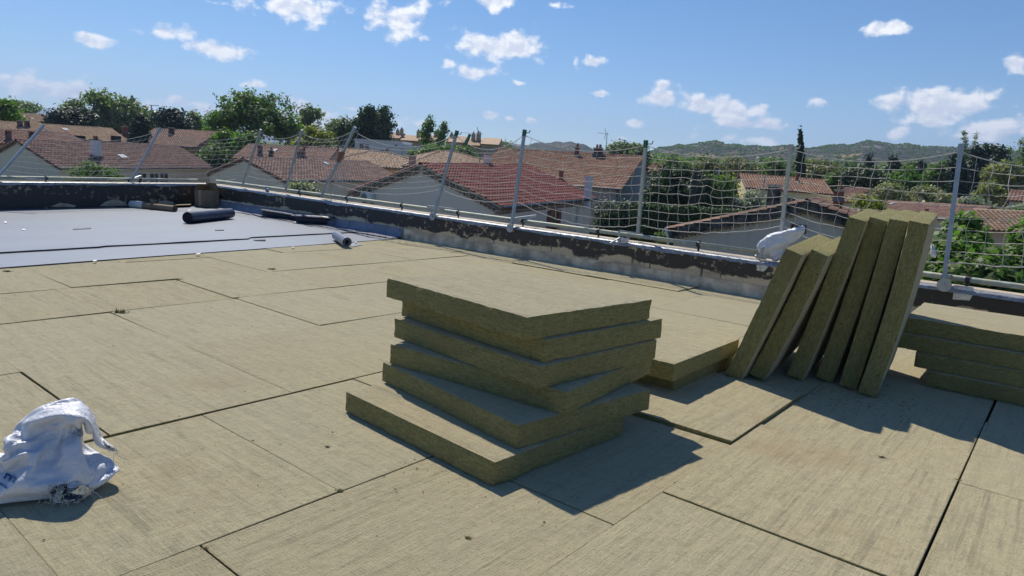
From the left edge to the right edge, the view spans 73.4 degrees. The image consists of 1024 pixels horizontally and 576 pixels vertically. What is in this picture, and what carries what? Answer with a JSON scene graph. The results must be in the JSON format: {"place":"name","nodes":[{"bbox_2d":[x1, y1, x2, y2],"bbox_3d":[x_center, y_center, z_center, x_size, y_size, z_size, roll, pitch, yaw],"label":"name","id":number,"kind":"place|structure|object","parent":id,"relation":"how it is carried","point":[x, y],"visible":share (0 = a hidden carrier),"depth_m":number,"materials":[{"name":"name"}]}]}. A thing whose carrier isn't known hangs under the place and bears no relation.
{"place":"outdoors","nodes":[
{"label":"outdoors","id":0,"kind":"place"},
{"bbox_2d":[0,0,1023,152],"label":"sky","id":1,"kind":"structure","parent":0,"point":[666,73],"materials":[{"name":"blue"}]},
{"bbox_2d":[509,141,609,153],"bbox_3d":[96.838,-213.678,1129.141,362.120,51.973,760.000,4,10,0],"label":"hill","id":2,"kind":"structure","parent":0,"point":[569,145],"depth_m":1004.21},
{"bbox_2d":[650,141,1022,167],"bbox_3d":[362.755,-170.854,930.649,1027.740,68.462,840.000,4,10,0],"label":"hill","id":3,"kind":"structure","parent":0,"point":[884,155],"depth_m":761.77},
{"bbox_2d":[650,139,1019,164],"bbox_3d":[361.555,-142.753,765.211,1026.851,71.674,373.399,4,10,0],"label":"hill scrub","id":4,"kind":"object","parent":3,"relation":"on","point":[823,147],"visible":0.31,"depth_m":792.45,"materials":[{"name":"green plant"}]},
{"bbox_3d":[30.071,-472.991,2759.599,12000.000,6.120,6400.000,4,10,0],"label":"ground","id":5,"kind":"structure","parent":0,"visible":0},
{"bbox_2d":[0,95,33,121],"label":"broadleaf tree","id":6,"kind":"object","parent":5,"relation":"on","point":[9,111],"visible":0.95,"depth_m":82.64,"materials":[{"name":"green plant"}]},
{"bbox_2d":[3,96,45,113],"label":"broadleaf tree","id":7,"kind":"object","parent":5,"relation":"on","point":[32,107],"visible":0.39,"depth_m":165.13,"materials":[{"name":"green plant"}]},
{"bbox_2d":[0,128,82,147],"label":"house","id":8,"kind":"structure","parent":5,"relation":"on","point":[7,136],"depth_m":66.89,"materials":[{"name":"tile"}]},
{"bbox_2d":[0,120,127,142],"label":"house","id":9,"kind":"structure","parent":5,"relation":"on","point":[103,134],"depth_m":78.35,"materials":[{"name":"tile"}]},
{"bbox_2d":[39,104,105,126],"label":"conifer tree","id":10,"kind":"object","parent":5,"relation":"on","point":[70,116],"visible":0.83,"depth_m":89.27,"materials":[{"name":"green plant"}]},
{"bbox_2d":[53,83,131,130],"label":"plane tree","id":11,"kind":"object","parent":5,"relation":"on","point":[101,102],"visible":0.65,"depth_m":113.54,"materials":[{"name":"green plant"}]},
{"bbox_2d":[62,159,123,181],"bbox_3d":[-25.535,-5.908,41.918,3.597,3.898,2.993,4,10,0],"label":"garden shrub","id":12,"kind":"object","parent":5,"relation":"on","point":[95,170],"visible":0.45,"depth_m":41.42,"materials":[{"name":"green plant"}]},
{"bbox_2d":[0,136,214,182],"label":"house","id":13,"kind":"structure","parent":5,"relation":"on","point":[9,150],"depth_m":59.69,"materials":[{"name":"tile"}]},
{"bbox_2d":[102,95,154,138],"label":"plane tree","id":14,"kind":"object","parent":5,"relation":"on","point":[133,103],"visible":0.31,"depth_m":117.80,"materials":[{"name":"green plant"}]},
{"bbox_2d":[125,111,152,142],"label":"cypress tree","id":15,"kind":"object","parent":5,"relation":"on","point":[139,126],"visible":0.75,"depth_m":74.08,"materials":[{"name":"green plant"}]},
{"bbox_2d":[150,105,194,129],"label":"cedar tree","id":16,"kind":"object","parent":5,"relation":"on","point":[161,117],"visible":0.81,"depth_m":108.52,"materials":[{"name":"green plant"}]},
{"bbox_2d":[148,127,236,159],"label":"house","id":17,"kind":"structure","parent":5,"relation":"on","point":[199,135],"depth_m":79.33,"materials":[{"name":"tile"}]},
{"bbox_2d":[194,141,233,169],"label":"fig tree","id":18,"kind":"object","parent":5,"relation":"on","point":[212,153],"visible":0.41,"depth_m":71.69,"materials":[{"name":"green plant"}]},
{"bbox_2d":[199,110,242,134],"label":"broadleaf tree","id":19,"kind":"object","parent":5,"relation":"on","point":[212,126],"visible":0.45,"depth_m":89.19,"materials":[{"name":"green plant"}]},
{"bbox_2d":[207,126,237,151],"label":"garden shrub","id":20,"kind":"object","parent":5,"relation":"on","point":[221,135],"visible":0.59,"depth_m":73.89,"materials":[{"name":"green plant"}]},
{"bbox_2d":[227,130,263,152],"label":"garden shrub","id":21,"kind":"object","parent":5,"relation":"on","point":[251,138],"visible":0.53,"depth_m":72.07,"materials":[{"name":"green plant"}]},
{"bbox_2d":[197,85,304,144],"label":"broadleaf tree","id":22,"kind":"object","parent":5,"relation":"on","point":[254,113],"visible":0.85,"depth_m":90.52,"materials":[{"name":"green plant"}]},
{"bbox_2d":[231,143,339,159],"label":"house","id":23,"kind":"structure","parent":5,"relation":"on","point":[265,149],"depth_m":64.60,"materials":[{"name":"tile"}]},
{"bbox_2d":[207,156,392,201],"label":"house","id":24,"kind":"structure","parent":5,"relation":"on","point":[222,174],"depth_m":57.18,"materials":[{"name":"tile"}]},
{"bbox_2d":[287,178,324,197],"bbox_3d":[-8.975,-2.754,30.089,1.839,4.141,1.646,-6,14,-43],"label":"olive bush","id":25,"kind":"object","parent":5,"relation":"on","point":[303,187],"visible":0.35,"depth_m":29.55,"materials":[{"name":"green plant"}]},
{"bbox_2d":[294,102,325,139],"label":"broadleaf tree","id":26,"kind":"object","parent":5,"relation":"on","point":[309,116],"visible":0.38,"depth_m":116.20,"materials":[{"name":"green plant"}]},
{"bbox_2d":[290,123,337,146],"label":"broadleaf tree","id":27,"kind":"object","parent":5,"relation":"on","point":[320,134],"visible":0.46,"depth_m":77.70,"materials":[{"name":"green plant"}]},
{"bbox_2d":[324,114,352,148],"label":"broadleaf tree","id":28,"kind":"object","parent":5,"relation":"on","point":[338,127],"visible":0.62,"depth_m":107.97,"materials":[{"name":"green plant"}]},
{"bbox_2d":[345,104,378,147],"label":"poplar tree","id":29,"kind":"object","parent":5,"relation":"on","point":[365,121],"visible":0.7,"depth_m":104.43,"materials":[{"name":"green plant"}]},
{"bbox_2d":[342,150,408,172],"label":"house","id":30,"kind":"structure","parent":5,"relation":"on","point":[386,162],"depth_m":70.24,"materials":[{"name":"tile"}]},
{"bbox_2d":[371,104,398,140],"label":"poplar tree","id":31,"kind":"object","parent":5,"relation":"on","point":[385,126],"visible":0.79,"depth_m":103.02,"materials":[{"name":"green plant"}]},
{"bbox_2d":[354,138,421,155],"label":"modern building","id":32,"kind":"structure","parent":5,"relation":"on","point":[398,144],"depth_m":98.24,"materials":[{"name":"white paint"}]},
{"bbox_2d":[390,127,444,146],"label":"apartment building","id":33,"kind":"structure","parent":5,"relation":"on","point":[400,135],"depth_m":148.19,"materials":[{"name":"beige paint"}]},
{"bbox_2d":[417,114,436,147],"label":"poplar tree","id":34,"kind":"object","parent":5,"relation":"on","point":[425,132],"visible":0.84,"depth_m":105.13,"materials":[{"name":"green plant"}]},
{"bbox_2d":[401,150,482,166],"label":"house","id":35,"kind":"structure","parent":5,"relation":"on","point":[441,155],"depth_m":74.51,"materials":[{"name":"tile"}]},
{"bbox_2d":[347,153,597,233],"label":"house","id":36,"kind":"structure","parent":5,"relation":"on","point":[487,207],"depth_m":40.79,"materials":[{"name":"tile"}]},
{"bbox_2d":[445,131,503,158],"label":"apartment building","id":37,"kind":"structure","parent":5,"relation":"on","point":[491,143],"depth_m":122.97,"materials":[{"name":"beige paint"}]},
{"bbox_2d":[0,239,1023,575],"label":"roof deck","id":38,"kind":"structure","parent":5,"relation":"on","point":[748,479],"depth_m":3.44,"materials":[{"name":"fabric"}]},
{"bbox_2d":[0,397,123,509],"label":"woven sack","id":39,"kind":"object","parent":38,"relation":"on","point":[48,453],"visible":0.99,"depth_m":2.75,"materials":[{"name":"white plastic"}]},
{"bbox_2d":[0,181,205,209],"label":"parapet wall","id":40,"kind":"structure","parent":38,"relation":"on","point":[40,194],"depth_m":14.80,"materials":[{"name":"concrete"}]},
{"bbox_2d":[0,175,197,182],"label":"tube rail","id":41,"kind":"object","parent":40,"relation":"on","point":[45,177],"visible":0.95,"depth_m":14.89,"materials":[{"name":"grey metal"}]},
{"bbox_2d":[127,127,163,182],"bbox_3d":[-8.704,-3.076,16.087,0.439,1.425,0.991,8,11,22],"label":"net post","id":42,"kind":"object","parent":40,"relation":"on","point":[144,156],"visible":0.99,"depth_m":16.00,"materials":[{"name":"grey metal"}]},
{"bbox_2d":[4,129,1023,267],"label":"safety net","id":43,"kind":"object","parent":42,"relation":"hanging from","point":[667,221],"visible":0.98,"depth_m":10.48,"materials":[{"name":"fabric"}]},
{"bbox_2d":[0,205,401,268],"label":"roofing membrane","id":44,"kind":"object","parent":38,"relation":"on","point":[48,237],"visible":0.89,"depth_m":11.18,"materials":[{"name":"plastic"}]},
{"bbox_2d":[129,199,177,211],"bbox_3d":[-8.052,-1.872,15.395,1.312,0.249,0.168,7,10,21],"label":"wrapped roll","id":45,"kind":"object","parent":44,"relation":"on","point":[145,205],"visible":1,"depth_m":15.35,"materials":[{"name":"plastic"}]},
{"bbox_2d":[194,182,218,206],"bbox_3d":[-7.550,-2.314,16.971,0.450,0.590,0.382,10,12,33],"label":"cardboard box","id":46,"kind":"object","parent":44,"relation":"on","point":[206,194],"visible":1,"depth_m":16.90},
{"bbox_2d":[182,208,234,223],"bbox_3d":[-6.029,-1.447,13.706,0.210,0.218,1.500,5,10,8],"label":"membrane roll","id":47,"kind":"object","parent":44,"relation":"on","point":[204,216],"visible":1,"depth_m":13.51,"materials":[{"name":"rubber"}]},
{"bbox_2d":[209,201,402,237],"bbox_3d":[-4.950,-1.589,15.006,7.280,0.179,0.335,11,13,38],"label":"membrane upturn","id":48,"kind":"object","parent":44,"relation":"on","point":[373,229],"visible":0.73,"depth_m":13.97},
{"bbox_2d":[292,214,335,224],"bbox_3d":[-4.128,-1.425,14.302,0.990,0.203,0.176,7,10,18],"label":"curled strip","id":49,"kind":"object","parent":48,"relation":"on","point":[315,219],"visible":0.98,"depth_m":14.35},
{"bbox_2d":[345,383,623,484],"bbox_3d":[-0.163,0.695,3.829,1.204,0.122,1.010,13,13,42],"label":"insulation slab","id":50,"kind":"object","parent":38,"relation":"on","point":[401,414],"depth_m":3.42,"materials":[{"name":"fabric"}]},
{"bbox_2d":[382,361,649,448],"bbox_3d":[0.004,0.559,3.963,1.011,0.121,1.205,-5,13,-41],"label":"insulation slab","id":51,"kind":"object","parent":50,"relation":"on","point":[514,423],"depth_m":3.52,"materials":[{"name":"fabric"}]},
{"bbox_2d":[390,341,651,413],"bbox_3d":[0.065,0.421,4.074,1.204,0.121,1.011,10,12,34],"label":"insulation slab","id":52,"kind":"object","parent":51,"relation":"on","point":[566,397],"depth_m":3.65,"materials":[{"name":"fabric"}]},
{"bbox_2d":[394,317,656,389],"bbox_3d":[0.066,0.297,4.077,1.011,0.121,1.204,-6,14,-45],"label":"insulation slab","id":53,"kind":"object","parent":52,"relation":"on","point":[536,374],"depth_m":3.64,"materials":[{"name":"fabric"}]},
{"bbox_2d":[402,302,661,362],"bbox_3d":[0.105,0.172,4.102,1.011,0.121,1.205,-6,14,-44],"label":"insulation slab","id":54,"kind":"object","parent":53,"relation":"on","point":[552,348],"depth_m":3.65,"materials":[{"name":"fabric"}]},
{"bbox_2d":[386,269,651,339],"bbox_3d":[0.024,0.058,4.021,1.011,0.122,1.204,-6,13,-43],"label":"insulation slab","id":55,"kind":"object","parent":54,"relation":"on","point":[521,305],"depth_m":3.74,"materials":[{"name":"fabric"}]},
{"bbox_2d":[16,264,1011,575],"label":"wool crumbs","id":56,"kind":"object","parent":38,"relation":"on","point":[602,452],"visible":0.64,"depth_m":4.53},
{"bbox_2d":[217,184,1023,316],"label":"parapet wall","id":57,"kind":"structure","parent":38,"relation":"on","point":[750,276],"depth_m":10.33,"materials":[{"name":"concrete"}]},
{"bbox_2d":[320,126,357,197],"bbox_3d":[-3.567,-2.573,14.134,1.186,1.494,0.072,11,12,37],"label":"net post","id":58,"kind":"object","parent":57,"relation":"on","point":[342,152],"visible":0.96,"depth_m":14.07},
{"bbox_2d":[427,130,470,219],"bbox_3d":[-1.094,-1.988,12.189,0.853,1.595,0.399,7,10,17],"label":"net post","id":59,"kind":"object","parent":57,"relation":"attached to","point":[432,215],"visible":0.99,"depth_m":12.12,"materials":[{"name":"grey metal"}]},
{"bbox_2d":[215,180,759,253],"bbox_3d":[-2.135,-1.557,13.143,14.030,0.227,0.086,11,13,38],"label":"tube rail","id":60,"kind":"object","parent":57,"relation":"on","point":[698,244],"visible":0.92,"depth_m":11.06,"materials":[{"name":"grey metal"}]},
{"bbox_2d":[506,129,535,231],"bbox_3d":[0.185,-1.726,11.126,0.500,1.647,0.198,-3,12,-32],"label":"net post","id":61,"kind":"object","parent":57,"relation":"attached to","point":[509,227],"visible":1,"depth_m":11.08,"materials":[{"name":"grey metal"}]},
{"bbox_2d":[618,140,652,237],"bbox_3d":[1.820,-1.369,10.062,0.410,1.556,0.680,4,10,0],"label":"net post","id":62,"kind":"object","parent":57,"relation":"on","point":[645,147],"visible":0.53,"depth_m":9.87,"materials":[{"name":"grey metal"}]},
{"bbox_2d":[757,144,800,259],"bbox_3d":[3.399,-1.038,8.694,0.201,1.538,0.448,0,11,-22],"label":"net post","id":63,"kind":"object","parent":57,"relation":"on","point":[787,178],"visible":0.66,"depth_m":8.58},
{"bbox_2d":[757,225,805,260],"bbox_3d":[3.381,-0.571,8.640,0.554,0.484,0.236,9,11,31],"label":"plastic bag","id":64,"kind":"object","parent":57,"relation":"on","point":[775,244],"visible":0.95,"depth_m":8.58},
{"bbox_2d":[937,144,973,291],"bbox_3d":[4.779,-0.757,7.399,0.177,1.569,0.450,11,12,36],"label":"net post","id":65,"kind":"object","parent":57,"relation":"attached to","point":[944,283],"visible":0.97,"depth_m":7.34,"materials":[{"name":"grey metal"}]},
{"bbox_2d":[922,271,1023,289],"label":"tube rail","id":66,"kind":"object","parent":57,"relation":"on","point":[967,279],"visible":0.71,"depth_m":7.37,"materials":[{"name":"grey metal"}]},
{"bbox_2d":[637,355,734,389],"bbox_3d":[0.975,0.509,5.324,1.155,0.122,1.056,12,13,39],"label":"insulation slab","id":67,"kind":"object","parent":38,"relation":"on","point":[717,367],"depth_m":4.74,"materials":[{"name":"fabric"}]},
{"bbox_2d":[646,324,738,380],"bbox_3d":[0.926,0.403,5.208,1.203,0.122,1.094,12,13,38],"label":"insulation slab","id":68,"kind":"object","parent":67,"relation":"on","point":[680,352],"depth_m":4.87,"materials":[{"name":"fabric"}]},
{"bbox_2d":[725,234,832,378],"bbox_3d":[2.078,0.117,5.274,0.126,1.013,1.203,29,24,27],"label":"insulation board","id":69,"kind":"object","parent":38,"relation":"on","point":[779,290],"visible":0.64,"depth_m":4.80,"materials":[{"name":"fabric"}]},
{"bbox_2d":[749,236,840,380],"bbox_3d":[2.274,0.128,5.324,0.135,1.015,1.204,30,23,27],"label":"insulation board","id":70,"kind":"object","parent":38,"relation":"on","point":[784,340],"visible":0.83,"depth_m":4.87,"materials":[{"name":"fabric"}]},
{"bbox_2d":[787,209,879,379],"bbox_3d":[2.511,0.022,5.293,0.128,1.240,1.005,24,21,29],"label":"insulation board","id":71,"kind":"object","parent":38,"relation":"on","point":[811,349],"visible":0.71,"depth_m":4.91,"materials":[{"name":"fabric"}]},
{"bbox_2d":[816,208,899,381],"bbox_3d":[2.707,0.028,5.305,0.132,1.239,1.004,21,20,31],"label":"insulation board","id":72,"kind":"object","parent":38,"relation":"on","point":[835,357],"visible":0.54,"depth_m":4.91,"materials":[{"name":"fabric"}]},
{"bbox_2d":[839,210,917,389],"bbox_3d":[2.787,0.055,5.172,0.128,1.239,1.005,18,19,31],"label":"insulation board","id":73,"kind":"object","parent":38,"relation":"on","point":[873,311],"visible":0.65,"depth_m":4.77,"materials":[{"name":"fabric"}]},
{"bbox_2d":[858,211,937,397],"bbox_3d":[2.843,0.086,5.014,0.139,1.241,1.004,18,19,31],"label":"insulation board","id":74,"kind":"object","parent":38,"relation":"on","point":[914,253],"visible":0.98,"depth_m":4.62,"materials":[{"name":"fabric"}]},
{"bbox_2d":[925,370,1023,405],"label":"insulation slab","id":75,"kind":"object","parent":38,"relation":"on","point":[980,388],"depth_m":4.95,"materials":[{"name":"fabric"}]},
{"bbox_2d":[914,351,1023,387],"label":"insulation slab","id":76,"kind":"object","parent":75,"relation":"on","point":[978,370],"depth_m":4.99,"materials":[{"name":"fabric"}]},
{"bbox_2d":[898,332,1023,369],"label":"insulation slab","id":77,"kind":"object","parent":76,"relation":"on","point":[1008,358],"depth_m":5.02,"materials":[{"name":"fabric"}]},
{"bbox_2d":[903,302,1023,351],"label":"insulation slab","id":78,"kind":"object","parent":77,"relation":"on","point":[996,330],"depth_m":5.16,"materials":[{"name":"fabric"}]},
{"bbox_2d":[491,144,652,232],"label":"house","id":79,"kind":"structure","parent":5,"relation":"on","point":[629,164],"depth_m":55.77,"materials":[{"name":"tile"}]},
{"bbox_2d":[591,196,645,241],"bbox_3d":[5.163,-2.499,33.971,2.777,3.971,3.316,9,11,28],"label":"garden shrub","id":80,"kind":"object","parent":5,"relation":"on","point":[613,220],"visible":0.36,"depth_m":33.32,"materials":[{"name":"green plant"}]},
{"bbox_2d":[604,138,649,154],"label":"broadleaf tree","id":81,"kind":"object","parent":5,"relation":"on","point":[620,145],"visible":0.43,"depth_m":144.74,"materials":[{"name":"green plant"}]},
{"bbox_2d":[643,175,676,204],"bbox_3d":[10.465,-5.671,49.747,3.490,5.030,2.325,1,10,-16],"label":"garden shrub","id":82,"kind":"object","parent":5,"relation":"on","point":[663,195],"visible":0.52,"depth_m":49.18,"materials":[{"name":"green plant"}]},
{"bbox_2d":[643,162,724,207],"bbox_3d":[12.763,-6.381,51.521,5.523,6.052,5.025,11,12,37],"label":"broadleaf tree","id":83,"kind":"object","parent":5,"relation":"on","point":[683,189],"visible":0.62,"depth_m":50.41,"materials":[{"name":"green plant"}]},
{"bbox_2d":[632,202,745,245],"bbox_3d":[10.165,-3.213,40.080,6.316,3.352,2.112,9,11,29],"label":"clipped hedge","id":84,"kind":"object","parent":5,"relation":"on","point":[675,218],"visible":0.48,"depth_m":39.74,"materials":[{"name":"green plant"}]},
{"bbox_2d":[689,155,733,177],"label":"broadleaf tree","id":85,"kind":"object","parent":5,"relation":"on","point":[710,163],"visible":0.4,"depth_m":85.28,"materials":[{"name":"green plant"}]},
{"bbox_2d":[700,171,740,208],"bbox_3d":[15.220,-6.152,52.442,4.121,5.564,3.555,7,10,18],"label":"broadleaf tree","id":86,"kind":"object","parent":5,"relation":"on","point":[719,184],"visible":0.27,"depth_m":51.70,"materials":[{"name":"green plant"}]},
{"bbox_2d":[720,155,765,178],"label":"broadleaf tree","id":87,"kind":"object","parent":5,"relation":"on","point":[744,165],"visible":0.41,"depth_m":93.19,"materials":[{"name":"green plant"}]},
{"bbox_2d":[726,187,766,213],"bbox_3d":[17.623,-5.324,51.607,3.431,4.549,2.966,4,10,0],"label":"silver shrub","id":88,"kind":"object","parent":5,"relation":"on","point":[751,201],"visible":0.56,"depth_m":51.04,"materials":[{"name":"green plant"}]},
{"bbox_2d":[754,156,794,176],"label":"broadleaf tree","id":89,"kind":"object","parent":5,"relation":"on","point":[769,168],"visible":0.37,"depth_m":97.57,"materials":[{"name":"green plant"}]},
{"bbox_2d":[735,173,833,206],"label":"house","id":90,"kind":"structure","parent":5,"relation":"on","point":[794,185],"depth_m":75.41,"materials":[{"name":"tile"}]},
{"bbox_2d":[637,151,942,195],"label":"woodland","id":91,"kind":"object","parent":5,"relation":"on","point":[690,159],"visible":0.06,"depth_m":173.26,"materials":[{"name":"green plant"}]},
{"bbox_2d":[664,182,933,258],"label":"house","id":92,"kind":"structure","parent":5,"relation":"on","point":[750,239],"depth_m":26.43,"materials":[{"name":"grey paint"}]},
{"bbox_2d":[794,125,806,177],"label":"cypress tree","id":93,"kind":"object","parent":5,"relation":"on","point":[799,155],"visible":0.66,"depth_m":85.81,"materials":[{"name":"green plant"}]},
{"bbox_2d":[805,158,845,181],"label":"broadleaf tree","id":94,"kind":"object","parent":5,"relation":"on","point":[820,170],"visible":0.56,"depth_m":95.03,"materials":[{"name":"green plant"}]},
{"bbox_2d":[833,163,889,188],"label":"laurel tree","id":95,"kind":"object","parent":5,"relation":"on","point":[851,181],"visible":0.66,"depth_m":77.81,"materials":[{"name":"green plant"}]},
{"bbox_2d":[849,191,890,211],"bbox_3d":[24.891,-4.238,47.521,3.411,4.831,2.994,4,10,0],"label":"garden shrub","id":96,"kind":"object","parent":5,"relation":"on","point":[875,204],"visible":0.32,"depth_m":47.06,"materials":[{"name":"green plant"}]},
{"bbox_2d":[870,181,911,201],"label":"tamarisk shrub","id":97,"kind":"object","parent":5,"relation":"on","point":[880,192],"visible":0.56,"depth_m":66.29,"materials":[{"name":"green plant"}]},
{"bbox_2d":[885,165,929,193],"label":"broadleaf tree","id":98,"kind":"object","parent":5,"relation":"on","point":[905,175],"visible":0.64,"depth_m":79.82,"materials":[{"name":"green plant"}]},
{"bbox_2d":[903,182,951,203],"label":"tamarisk shrub","id":99,"kind":"object","parent":5,"relation":"on","point":[940,195],"visible":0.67,"depth_m":65.20,"materials":[{"name":"green plant"}]},
{"bbox_2d":[917,158,948,191],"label":"broadleaf tree","id":100,"kind":"object","parent":5,"relation":"on","point":[931,174],"visible":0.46,"depth_m":89.40,"materials":[{"name":"green plant"}]},
{"bbox_2d":[882,200,994,239],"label":"house","id":101,"kind":"structure","parent":5,"relation":"on","point":[942,211],"depth_m":54.44,"materials":[{"name":"beige paint"}]},
{"bbox_2d":[942,150,977,197],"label":"conifer tree","id":102,"kind":"object","parent":5,"relation":"on","point":[964,187],"visible":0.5,"depth_m":81.69,"materials":[{"name":"green plant"}]},
{"bbox_2d":[922,225,1010,280],"bbox_3d":[10.265,0.907,15.777,2.706,4.647,2.388,4,10,0],"label":"leafy tree","id":103,"kind":"object","parent":5,"relation":"on","point":[960,245],"visible":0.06,"depth_m":15.38,"materials":[{"name":"green plant"}]},
{"bbox_2d":[940,209,997,246],"bbox_3d":[10.779,0.597,16.698,1.243,4.976,1.270,11,12,37],"label":"leafy tree","id":104,"kind":"object","parent":5,"relation":"on","point":[974,223],"visible":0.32,"depth_m":16.15,"materials":[{"name":"green plant"}]},
{"bbox_2d":[921,244,1023,293],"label":"leafy tree","id":105,"kind":"object","parent":5,"relation":"on","point":[1006,274],"visible":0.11,"depth_m":13.91,"materials":[{"name":"green plant"}]},
{"bbox_2d":[964,141,990,197],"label":"conifer tree","id":106,"kind":"object","parent":5,"relation":"on","point":[977,150],"visible":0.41,"depth_m":83.46,"materials":[{"name":"green plant"}]},
{"bbox_2d":[957,194,999,208],"bbox_3d":[41.466,-5.861,61.291,3.782,4.995,3.430,8,11,22],"label":"silver shrub","id":107,"kind":"object","parent":5,"relation":"on","point":[977,200],"visible":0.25,"depth_m":60.78,"materials":[{"name":"green plant"}]},
{"bbox_2d":[970,159,1023,208],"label":"willow tree","id":108,"kind":"object","parent":5,"relation":"on","point":[1001,179],"visible":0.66,"depth_m":63.72,"materials":[{"name":"green plant"}]},
{"bbox_2d":[973,208,1023,255],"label":"house","id":109,"kind":"structure","parent":5,"relation":"on","point":[997,223],"depth_m":37.18,"materials":[{"name":"tile"}]},
{"bbox_2d":[993,208,1023,276],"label":"leafy tree","id":110,"kind":"object","parent":5,"relation":"on","point":[1018,240],"visible":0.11,"depth_m":16.89,"materials":[{"name":"green plant"}]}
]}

